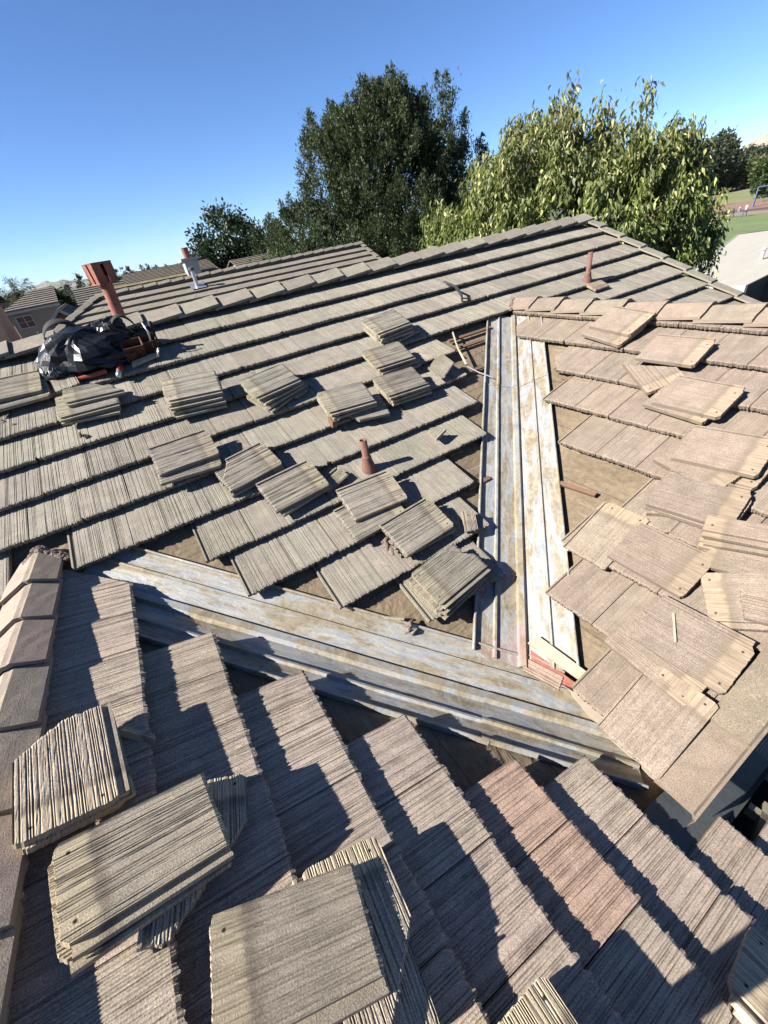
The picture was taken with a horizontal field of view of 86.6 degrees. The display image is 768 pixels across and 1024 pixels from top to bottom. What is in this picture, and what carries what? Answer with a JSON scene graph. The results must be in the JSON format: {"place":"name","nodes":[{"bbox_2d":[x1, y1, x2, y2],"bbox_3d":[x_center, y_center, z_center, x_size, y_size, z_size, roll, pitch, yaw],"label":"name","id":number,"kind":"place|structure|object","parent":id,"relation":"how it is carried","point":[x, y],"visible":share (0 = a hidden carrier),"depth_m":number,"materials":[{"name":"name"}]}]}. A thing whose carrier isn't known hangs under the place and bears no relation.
{"place":"outdoors","nodes":[
{"label":"outdoors","id":0,"kind":"place"},
{"bbox_2d":[0,296,21,342],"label":"corner house","id":1,"kind":"structure","parent":0,"point":[9,332],"depth_m":18.66,"materials":[{"name":"orange paint"}]},
{"bbox_2d":[4,286,63,338],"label":"house","id":2,"kind":"structure","parent":0,"point":[30,313],"depth_m":29.03,"materials":[{"name":"grey paint"}]},
{"bbox_2d":[13,314,37,329],"bbox_3d":[-25.327,-13.448,28.822,1.070,0.820,0.080,-26,37,-21],"label":"window","id":3,"kind":"structure","parent":2,"relation":"in","point":[26,322],"depth_m":28.82,"materials":[{"name":"white paint"}]},
{"bbox_2d":[26,279,88,292],"bbox_3d":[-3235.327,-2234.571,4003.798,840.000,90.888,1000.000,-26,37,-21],"label":"hills","id":4,"kind":"structure","parent":0,"point":[56,284],"depth_m":3786.66,"materials":[{"name":"beige soil"}]},
{"bbox_2d":[72,279,125,306],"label":"house","id":5,"kind":"structure","parent":0,"point":[82,295],"depth_m":26.61,"materials":[{"name":"tile"}]},
{"bbox_2d":[101,267,218,292],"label":"mossy house","id":6,"kind":"structure","parent":0,"point":[170,277],"depth_m":19.48,"materials":[{"name":"tile"}]},
{"bbox_2d":[178,247,201,275],"bbox_3d":[-9.343,-11.833,19.878,0.860,1.820,0.920,-26,37,-21],"label":"chimney stack","id":7,"kind":"object","parent":6,"relation":"on","point":[188,261],"visible":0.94,"depth_m":19.46,"materials":[{"name":"white paint"}]},
{"bbox_2d":[121,258,216,283],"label":"house","id":8,"kind":"structure","parent":0,"point":[147,274],"depth_m":35.56,"materials":[{"name":"tile"}]},
{"bbox_2d":[53,241,381,332],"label":"neighbour house","id":9,"kind":"structure","parent":0,"point":[153,296],"depth_m":12.94,"materials":[{"name":"tile"}]},
{"bbox_2d":[227,253,267,267],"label":"house","id":10,"kind":"structure","parent":0,"point":[238,262],"depth_m":33.43,"materials":[{"name":"tile"}]},
{"bbox_2d":[14,183,677,337],"bbox_3d":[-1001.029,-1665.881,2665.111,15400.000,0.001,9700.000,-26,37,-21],"label":"ground","id":11,"kind":"structure","parent":0,"point":[551,217],"depth_m":181.47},
{"bbox_2d":[0,276,36,304],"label":"tree","id":12,"kind":"object","parent":11,"relation":"on","point":[17,293],"visible":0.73,"depth_m":49.48,"materials":[{"name":"green plant"}]},
{"bbox_2d":[46,303,76,331],"bbox_3d":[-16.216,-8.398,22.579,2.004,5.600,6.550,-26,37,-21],"label":"gabled house","id":13,"kind":"structure","parent":11,"relation":"on","point":[64,310],"depth_m":19.03,"materials":[{"name":"paint"}]},
{"bbox_2d":[47,285,78,307],"bbox_3d":[-26.436,-15.547,34.686,4.399,6.806,3.022,-26,37,-21],"label":"garden tree","id":14,"kind":"object","parent":11,"relation":"on","point":[67,298],"visible":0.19,"depth_m":33.14,"materials":[{"name":"green plant"}]},
{"bbox_2d":[184,197,265,268],"bbox_3d":[-14.818,-24.565,40.718,10.083,11.036,7.261,-26,37,-21],"label":"round tree","id":15,"kind":"object","parent":11,"relation":"on","point":[205,247],"visible":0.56,"depth_m":38.22,"materials":[{"name":"green plant"}]},
{"bbox_2d":[244,216,300,255],"bbox_3d":[-9.936,-22.933,38.842,5.626,9.026,4.545,-26,37,-21],"label":"round tree","id":16,"kind":"object","parent":11,"relation":"on","point":[257,236],"visible":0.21,"depth_m":36.56,"materials":[{"name":"green plant"}]},
{"bbox_2d":[258,238,312,261],"bbox_3d":[-6.525,-15.252,28.690,4.718,7.034,3.837,-26,37,-21],"label":"tree","id":17,"kind":"object","parent":11,"relation":"on","point":[275,253],"visible":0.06,"depth_m":27.22,"materials":[{"name":"green plant"}]},
{"bbox_2d":[279,213,365,256],"bbox_3d":[-3.299,-15.127,26.922,6.135,7.838,4.556,-9,35,3],"label":"tree","id":18,"kind":"object","parent":11,"relation":"on","point":[329,237],"visible":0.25,"depth_m":25.41,"materials":[{"name":"green plant"}]},
{"bbox_2d":[261,60,493,257],"bbox_3d":[-0.692,-20.664,28.317,16.738,14.449,10.096,-6,35,7],"label":"evergreen tree","id":19,"kind":"object","parent":11,"relation":"on","point":[348,141],"visible":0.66,"depth_m":25.31,"materials":[{"name":"green plant"}]},
{"bbox_2d":[0,213,767,1023],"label":"house","id":20,"kind":"structure","parent":11,"relation":"on","point":[492,797],"depth_m":2.54,"materials":[{"name":"tile"}]},
{"bbox_2d":[0,378,51,411],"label":"loose tile","id":21,"kind":"object","parent":20,"relation":"on","point":[20,402],"visible":0.51,"depth_m":3.54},
{"bbox_2d":[0,370,43,402],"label":"loose tile","id":22,"kind":"object","parent":21,"relation":"on","point":[20,385],"visible":1,"depth_m":3.59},
{"bbox_2d":[50,375,80,394],"bbox_3d":[-2.908,-1.186,3.709,0.200,0.032,0.270,-31,62,-23],"label":"tile fragment","id":23,"kind":"object","parent":20,"relation":"on","point":[61,384],"visible":0.67,"depth_m":3.68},
{"bbox_2d":[21,714,135,854],"bbox_3d":[-1.194,1.005,1.573,0.326,0.032,0.448,-9,29,-41],"label":"loose tile","id":24,"kind":"object","parent":20,"relation":"on","point":[49,839],"visible":0.13,"depth_m":1.44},
{"bbox_2d":[12,702,129,848],"bbox_3d":[-1.208,0.970,1.565,0.326,0.032,0.470,-8,29,-39],"label":"loose tile","id":25,"kind":"object","parent":24,"relation":"on","point":[68,771],"visible":1,"depth_m":1.51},
{"bbox_2d":[35,315,135,382],"bbox_3d":[-2.826,-1.555,3.867,0.940,0.423,0.568,-26,37,-21],"label":"plastic sheet","id":26,"kind":"object","parent":20,"relation":"on","point":[89,348],"visible":0.95,"depth_m":3.73,"materials":[{"name":"plastic"}]},
{"bbox_2d":[58,396,120,425],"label":"loose tile","id":27,"kind":"object","parent":20,"relation":"on","point":[117,411],"visible":0.23,"depth_m":3.50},
{"bbox_2d":[55,384,120,422],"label":"loose tile","id":28,"kind":"object","parent":27,"relation":"on","point":[65,412],"visible":0.71,"depth_m":3.49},
{"bbox_2d":[62,383,124,407],"bbox_3d":[-2.549,-1.053,3.579,0.467,0.032,0.226,-22,60,-20],"label":"tile fragment","id":29,"kind":"object","parent":28,"relation":"on","point":[82,394],"visible":1,"depth_m":3.55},
{"bbox_2d":[76,369,107,380],"bbox_3d":[-2.719,-1.276,3.793,0.254,0.048,0.055,-26,37,-21],"label":"hammer handle","id":30,"kind":"object","parent":20,"relation":"on","point":[94,374],"visible":0.96,"depth_m":3.78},
{"bbox_2d":[42,314,159,363],"bbox_3d":[-2.778,-1.696,3.995,1.154,0.470,0.394,-5,35,8],"label":"tool belt","id":31,"kind":"object","parent":20,"relation":"on","point":[140,345],"visible":0.83,"depth_m":3.96,"materials":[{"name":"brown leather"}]},
{"bbox_2d":[119,726,155,744],"bbox_3d":[-1.074,0.984,1.789,0.166,0.032,0.035,14,-7,3],"label":"tile fragment","id":32,"kind":"object","parent":20,"relation":"on","point":[136,734],"visible":0.99,"depth_m":1.77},
{"bbox_2d":[132,353,157,367],"bbox_3d":[-2.337,-1.491,3.985,0.057,0.074,0.285,24,47,40],"label":"wood offcut","id":33,"kind":"object","parent":20,"relation":"on","point":[142,360],"visible":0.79,"depth_m":3.97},
{"bbox_2d":[152,456,221,485],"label":"loose tile","id":34,"kind":"object","parent":20,"relation":"on","point":[215,463],"visible":0.45,"depth_m":3.17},
{"bbox_2d":[148,429,218,476],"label":"loose tile","id":35,"kind":"object","parent":34,"relation":"on","point":[182,452],"visible":1,"depth_m":3.23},
{"bbox_2d":[136,774,247,951],"bbox_3d":[-0.648,1.189,1.440,0.326,0.032,0.473,3,23,-23],"label":"loose tile","id":36,"kind":"object","parent":20,"relation":"on","point":[229,796],"visible":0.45,"depth_m":1.50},
{"bbox_2d":[47,860,231,978],"bbox_3d":[-0.792,1.162,1.349,0.478,0.033,0.326,-9,30,-42],"label":"loose tile","id":37,"kind":"object","parent":36,"relation":"on","point":[64,954],"visible":0.2,"depth_m":1.20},
{"bbox_2d":[52,773,233,962],"bbox_3d":[-0.784,1.128,1.350,0.475,0.032,0.326,-8,30,-40],"label":"loose tile","id":38,"kind":"object","parent":37,"relation":"on","point":[117,874],"visible":1,"depth_m":1.31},
{"bbox_2d":[170,404,226,419],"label":"loose tile","id":39,"kind":"object","parent":20,"relation":"on","point":[194,412],"visible":0.2,"depth_m":3.61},
{"bbox_2d":[172,379,226,414],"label":"loose tile","id":40,"kind":"object","parent":39,"relation":"on","point":[211,404],"visible":0.29,"depth_m":3.62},
{"bbox_2d":[162,387,222,410],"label":"loose tile","id":41,"kind":"object","parent":40,"relation":"on","point":[194,403],"visible":0.37,"depth_m":3.58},
{"bbox_2d":[162,370,222,405],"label":"loose tile","id":42,"kind":"object","parent":41,"relation":"on","point":[190,388],"visible":1,"depth_m":3.63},
{"bbox_2d":[213,463,283,497],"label":"loose tile","id":43,"kind":"object","parent":20,"relation":"on","point":[219,473],"visible":0.3,"depth_m":3.21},
{"bbox_2d":[222,442,281,493],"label":"loose tile","id":44,"kind":"object","parent":43,"relation":"on","point":[250,464],"visible":1,"depth_m":3.24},
{"bbox_2d":[246,388,304,412],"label":"loose tile","id":45,"kind":"object","parent":20,"relation":"on","point":[268,408],"visible":0.27,"depth_m":3.73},
{"bbox_2d":[248,381,306,407],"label":"loose tile","id":46,"kind":"object","parent":45,"relation":"on","point":[278,401],"visible":0.19,"depth_m":3.76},
{"bbox_2d":[244,374,303,405],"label":"loose tile","id":47,"kind":"object","parent":46,"relation":"on","point":[269,400],"visible":0.25,"depth_m":3.72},
{"bbox_2d":[240,363,300,401],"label":"loose tile","id":48,"kind":"object","parent":47,"relation":"on","point":[268,383],"visible":1,"depth_m":3.75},
{"bbox_2d":[262,472,330,516],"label":"loose tile","id":49,"kind":"object","parent":20,"relation":"on","point":[288,511],"visible":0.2,"depth_m":3.09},
{"bbox_2d":[256,460,328,513],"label":"loose tile","id":50,"kind":"object","parent":49,"relation":"on","point":[285,489],"visible":1,"depth_m":3.14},
{"bbox_2d":[325,467,347,492],"bbox_3d":[-0.429,-0.242,3.273,0.136,0.032,0.288,34,59,17],"label":"tile fragment","id":51,"kind":"object","parent":20,"relation":"on","point":[335,477],"visible":0.66,"depth_m":3.29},
{"bbox_2d":[292,837,410,1023],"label":"loose tile","id":52,"kind":"object","parent":20,"relation":"on","point":[389,916],"visible":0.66,"depth_m":1.35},
{"bbox_2d":[209,863,388,1023],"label":"loose tile","id":53,"kind":"object","parent":52,"relation":"on","point":[305,951],"visible":1,"depth_m":1.19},
{"bbox_2d":[395,940,438,1023],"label":"loose tile","id":54,"kind":"object","parent":52,"relation":"on","point":[415,1005],"visible":0.06,"depth_m":1.20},
{"bbox_2d":[333,504,404,542],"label":"loose tile","id":55,"kind":"object","parent":20,"relation":"on","point":[359,531],"visible":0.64,"depth_m":3.03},
{"bbox_2d":[336,470,406,522],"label":"loose tile","id":56,"kind":"object","parent":55,"relation":"on","point":[367,497],"visible":1,"depth_m":3.13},
{"bbox_2d":[348,394,389,421],"bbox_3d":[-0.188,-0.957,3.772,0.425,0.032,0.290,-17,58,-17],"label":"tile fragment","id":57,"kind":"object","parent":20,"relation":"on","point":[380,410],"visible":0.52,"depth_m":3.73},
{"bbox_2d":[317,398,376,419],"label":"loose tile","id":58,"kind":"object","parent":57,"relation":"on","point":[338,417],"visible":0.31,"depth_m":3.67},
{"bbox_2d":[317,381,376,416],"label":"loose tile","id":59,"kind":"object","parent":58,"relation":"on","point":[337,401],"visible":1,"depth_m":3.70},
{"bbox_2d":[375,347,419,374],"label":"loose tile","id":60,"kind":"object","parent":20,"relation":"on","point":[416,365],"visible":0.14,"depth_m":4.21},
{"bbox_2d":[376,348,418,374],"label":"loose tile","id":61,"kind":"object","parent":60,"relation":"on","point":[387,371],"visible":0.27,"depth_m":4.13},
{"bbox_2d":[362,341,415,371],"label":"loose tile","id":62,"kind":"object","parent":61,"relation":"on","point":[387,356],"visible":1,"depth_m":4.15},
{"bbox_2d":[385,325,419,343],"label":"loose tile","id":63,"kind":"object","parent":20,"relation":"on","point":[416,331],"visible":0.17,"depth_m":4.50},
{"bbox_2d":[364,329,413,343],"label":"loose tile","id":64,"kind":"object","parent":63,"relation":"on","point":[410,331],"visible":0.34,"depth_m":4.43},
{"bbox_2d":[363,326,412,340],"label":"loose tile","id":65,"kind":"object","parent":64,"relation":"on","point":[386,337],"visible":0.29,"depth_m":4.39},
{"bbox_2d":[362,309,411,337],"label":"loose tile","id":66,"kind":"object","parent":65,"relation":"on","point":[386,323],"visible":1,"depth_m":4.43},
{"bbox_2d":[378,389,431,406],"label":"loose tile","id":67,"kind":"object","parent":20,"relation":"on","point":[411,398],"visible":0.17,"depth_m":3.92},
{"bbox_2d":[374,384,430,402],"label":"loose tile","id":68,"kind":"object","parent":67,"relation":"on","point":[407,396],"visible":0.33,"depth_m":3.89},
{"bbox_2d":[373,367,429,399],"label":"loose tile","id":69,"kind":"object","parent":68,"relation":"on","point":[400,383],"visible":1,"depth_m":3.92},
{"bbox_2d":[403,504,455,558],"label":"loose tile","id":70,"kind":"object","parent":20,"relation":"on","point":[451,531],"visible":0.09,"depth_m":3.01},
{"bbox_2d":[379,498,452,557],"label":"loose tile","id":71,"kind":"object","parent":70,"relation":"on","point":[415,527],"visible":1,"depth_m":3.00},
{"bbox_2d":[428,352,453,379],"bbox_3d":[0.587,-1.506,4.197,0.236,0.032,0.303,-36,65,-13],"label":"tile fragment","id":72,"kind":"object","parent":20,"relation":"on","point":[441,365],"visible":1,"depth_m":4.18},
{"bbox_2d":[410,577,487,619],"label":"loose tile","id":73,"kind":"object","parent":20,"relation":"on","point":[447,615],"visible":0.2,"depth_m":2.73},
{"bbox_2d":[409,544,484,615],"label":"loose tile","id":74,"kind":"object","parent":73,"relation":"on","point":[420,591],"visible":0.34,"depth_m":2.72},
{"bbox_2d":[412,550,490,608],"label":"loose tile","id":75,"kind":"object","parent":74,"relation":"on","point":[444,579],"visible":1,"depth_m":2.77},
{"bbox_2d":[461,511,477,532],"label":"tile fragment","id":76,"kind":"object","parent":20,"relation":"on","point":[469,521],"visible":1,"depth_m":3.12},
{"bbox_2d":[523,654,564,690],"bbox_3d":[0.993,0.995,2.541,0.255,0.024,0.121,18,62,43],"label":"tile fragment","id":77,"kind":"object","parent":20,"relation":"on","point":[548,677],"visible":0.92,"depth_m":2.52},
{"bbox_2d":[530,650,574,688],"bbox_3d":[1.030,0.989,2.530,0.071,0.049,0.336,-29,38,-24],"label":"primed board","id":78,"kind":"object","parent":20,"relation":"on","point":[567,681],"visible":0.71,"depth_m":2.51,"materials":[{"name":"pink wood"}]},
{"bbox_2d":[528,636,585,678],"bbox_3d":[1.077,0.903,2.542,0.083,0.060,0.370,-29,38,-24],"label":"wood lath","id":79,"kind":"object","parent":20,"relation":"on","point":[554,655],"visible":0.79,"depth_m":2.52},
{"bbox_2d":[586,280,609,291],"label":"tile fragment","id":80,"kind":"object","parent":20,"relation":"on","point":[598,285],"visible":1,"depth_m":5.57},
{"bbox_2d":[563,502,649,570],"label":"loose tile","id":81,"kind":"object","parent":20,"relation":"on","point":[596,538],"visible":0.96,"depth_m":2.79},
{"bbox_2d":[581,324,646,347],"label":"loose tile","id":82,"kind":"object","parent":20,"relation":"on","point":[615,340],"visible":0.57,"depth_m":3.86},
{"bbox_2d":[589,306,655,336],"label":"loose tile","id":83,"kind":"object","parent":82,"relation":"on","point":[623,321],"visible":1,"depth_m":3.85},
{"bbox_2d":[622,364,683,394],"bbox_3d":[2.241,-1.171,3.399,0.290,0.032,0.473,-20,46,20],"label":"tile fragment","id":84,"kind":"object","parent":20,"relation":"on","point":[649,380],"visible":0.93,"depth_m":3.34,"materials":[{"name":"concrete"}]},
{"bbox_2d":[597,666,718,778],"bbox_3d":[1.377,1.040,2.070,0.474,0.032,0.326,-45,41,-6],"label":"loose tile","id":85,"kind":"object","parent":20,"relation":"on","point":[651,726],"visible":1,"depth_m":2.04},
{"bbox_2d":[603,608,706,705],"bbox_3d":[1.512,0.766,2.215,0.326,0.032,0.472,-40,42,-3],"label":"loose tile","id":86,"kind":"object","parent":85,"relation":"on","point":[640,658],"visible":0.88,"depth_m":2.22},
{"bbox_2d":[629,594,754,694],"bbox_3d":[1.633,0.688,2.178,0.326,0.032,0.476,-47,42,-6],"label":"loose tile","id":87,"kind":"object","parent":86,"relation":"on","point":[713,655],"visible":1,"depth_m":2.14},
{"bbox_2d":[701,572,767,631],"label":"loose tile","id":88,"kind":"object","parent":87,"relation":"on","point":[722,598],"visible":0.78,"depth_m":2.21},
{"bbox_2d":[739,589,767,625],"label":"tile fragment","id":89,"kind":"object","parent":88,"relation":"on","point":[755,607],"visible":1,"depth_m":2.11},
{"bbox_2d":[607,522,712,598],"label":"loose tile","id":90,"kind":"object","parent":20,"relation":"on","point":[677,568],"visible":0.99,"depth_m":2.49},
{"bbox_2d":[701,549,767,576],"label":"tile fragment","id":91,"kind":"object","parent":90,"relation":"on","point":[723,562],"visible":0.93,"depth_m":2.29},
{"bbox_2d":[635,334,715,367],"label":"loose tile","id":92,"kind":"object","parent":20,"relation":"on","point":[680,351],"visible":1,"depth_m":3.36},
{"bbox_2d":[642,381,709,424],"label":"loose tile","id":93,"kind":"object","parent":20,"relation":"on","point":[698,420],"visible":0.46,"depth_m":3.07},
{"bbox_2d":[652,375,744,419],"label":"loose tile","id":94,"kind":"object","parent":93,"relation":"on","point":[709,399],"visible":1,"depth_m":2.99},
{"bbox_2d":[644,494,751,528],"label":"loose tile","id":95,"kind":"object","parent":20,"relation":"on","point":[692,523],"visible":0.13,"depth_m":2.56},
{"bbox_2d":[645,469,751,523],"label":"loose tile","id":96,"kind":"object","parent":95,"relation":"on","point":[675,493],"visible":0.94,"depth_m":2.57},
{"bbox_2d":[653,435,741,486],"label":"loose tile","id":97,"kind":"object","parent":96,"relation":"on","point":[663,460],"visible":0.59,"depth_m":2.70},
{"bbox_2d":[670,425,767,478],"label":"loose tile","id":98,"kind":"object","parent":97,"relation":"on","point":[742,454],"visible":1,"depth_m":2.64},
{"bbox_2d":[698,532,767,561],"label":"loose tile","id":99,"kind":"object","parent":20,"relation":"on","point":[751,556],"visible":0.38,"depth_m":2.33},
{"bbox_2d":[703,538,767,556],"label":"loose tile","id":100,"kind":"object","parent":99,"relation":"on","point":[731,546],"visible":0.33,"depth_m":2.33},
{"bbox_2d":[702,515,767,549],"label":"loose tile","id":101,"kind":"object","parent":100,"relation":"on","point":[740,532],"visible":1,"depth_m":2.33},
{"bbox_2d":[729,934,747,1023],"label":"loose tile","id":102,"kind":"object","parent":20,"relation":"on","point":[739,1017],"visible":0.11,"depth_m":1.31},
{"bbox_2d":[726,927,767,1023],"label":"loose tile","id":103,"kind":"object","parent":102,"relation":"on","point":[747,981],"visible":1,"depth_m":1.36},
{"bbox_2d":[733,462,767,490],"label":"loose tile","id":104,"kind":"object","parent":20,"relation":"on","point":[754,484],"visible":0.15,"depth_m":2.51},
{"bbox_2d":[418,69,732,314],"bbox_3d":[4.487,-6.232,11.464,5.705,8.571,7.853,-42,45,-37],"label":"broadleaf tree","id":105,"kind":"object","parent":11,"relation":"on","point":[610,180],"visible":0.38,"depth_m":9.11,"materials":[{"name":"green plant"}]},
{"bbox_2d":[0,0,767,296],"label":"sky","id":106,"kind":"structure","parent":0,"point":[118,118],"materials":[{"name":"blue"}]},
{"bbox_2d":[552,187,767,220],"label":"dry lawn","id":107,"kind":"structure","parent":0,"point":[738,195],"depth_m":88.05,"materials":[{"name":"plant"}]},
{"bbox_2d":[678,132,734,186],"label":"tree","id":108,"kind":"object","parent":107,"relation":"on","point":[720,153],"visible":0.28,"depth_m":98.73,"materials":[{"name":"green plant"}]},
{"bbox_2d":[709,125,744,194],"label":"tree","id":109,"kind":"object","parent":107,"relation":"on","point":[733,142],"visible":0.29,"depth_m":100.51,"materials":[{"name":"green plant"}]},
{"bbox_2d":[710,152,767,193],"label":"tree","id":110,"kind":"object","parent":107,"relation":"on","point":[738,179],"visible":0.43,"depth_m":105.70,"materials":[{"name":"green plant"}]},
{"bbox_2d":[747,157,767,197],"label":"tree","id":111,"kind":"object","parent":107,"relation":"on","point":[761,180],"visible":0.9,"depth_m":73.92,"materials":[{"name":"green plant"}]},
{"bbox_2d":[604,193,767,275],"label":"field","id":112,"kind":"structure","parent":0,"point":[741,224],"depth_m":48.28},
{"bbox_2d":[695,230,767,302],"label":"school building","id":113,"kind":"structure","parent":112,"relation":"on","point":[743,265],"depth_m":17.68,"materials":[{"name":"white paint"}]},
{"bbox_2d":[737,143,767,175],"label":"tree","id":114,"kind":"object","parent":112,"relation":"on","point":[751,149],"visible":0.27,"depth_m":123.00,"materials":[{"name":"green plant"}]},
{"bbox_2d":[642,199,767,216],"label":"track","id":115,"kind":"structure","parent":0,"point":[760,204],"depth_m":68.89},
{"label":"loose tile","id":116,"kind":"object","parent":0,"visible":0},
{"bbox_2d":[501,977,577,1023],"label":"loose tile","id":117,"kind":"object","parent":116,"relation":"on","point":[540,1001],"visible":1,"depth_m":1.19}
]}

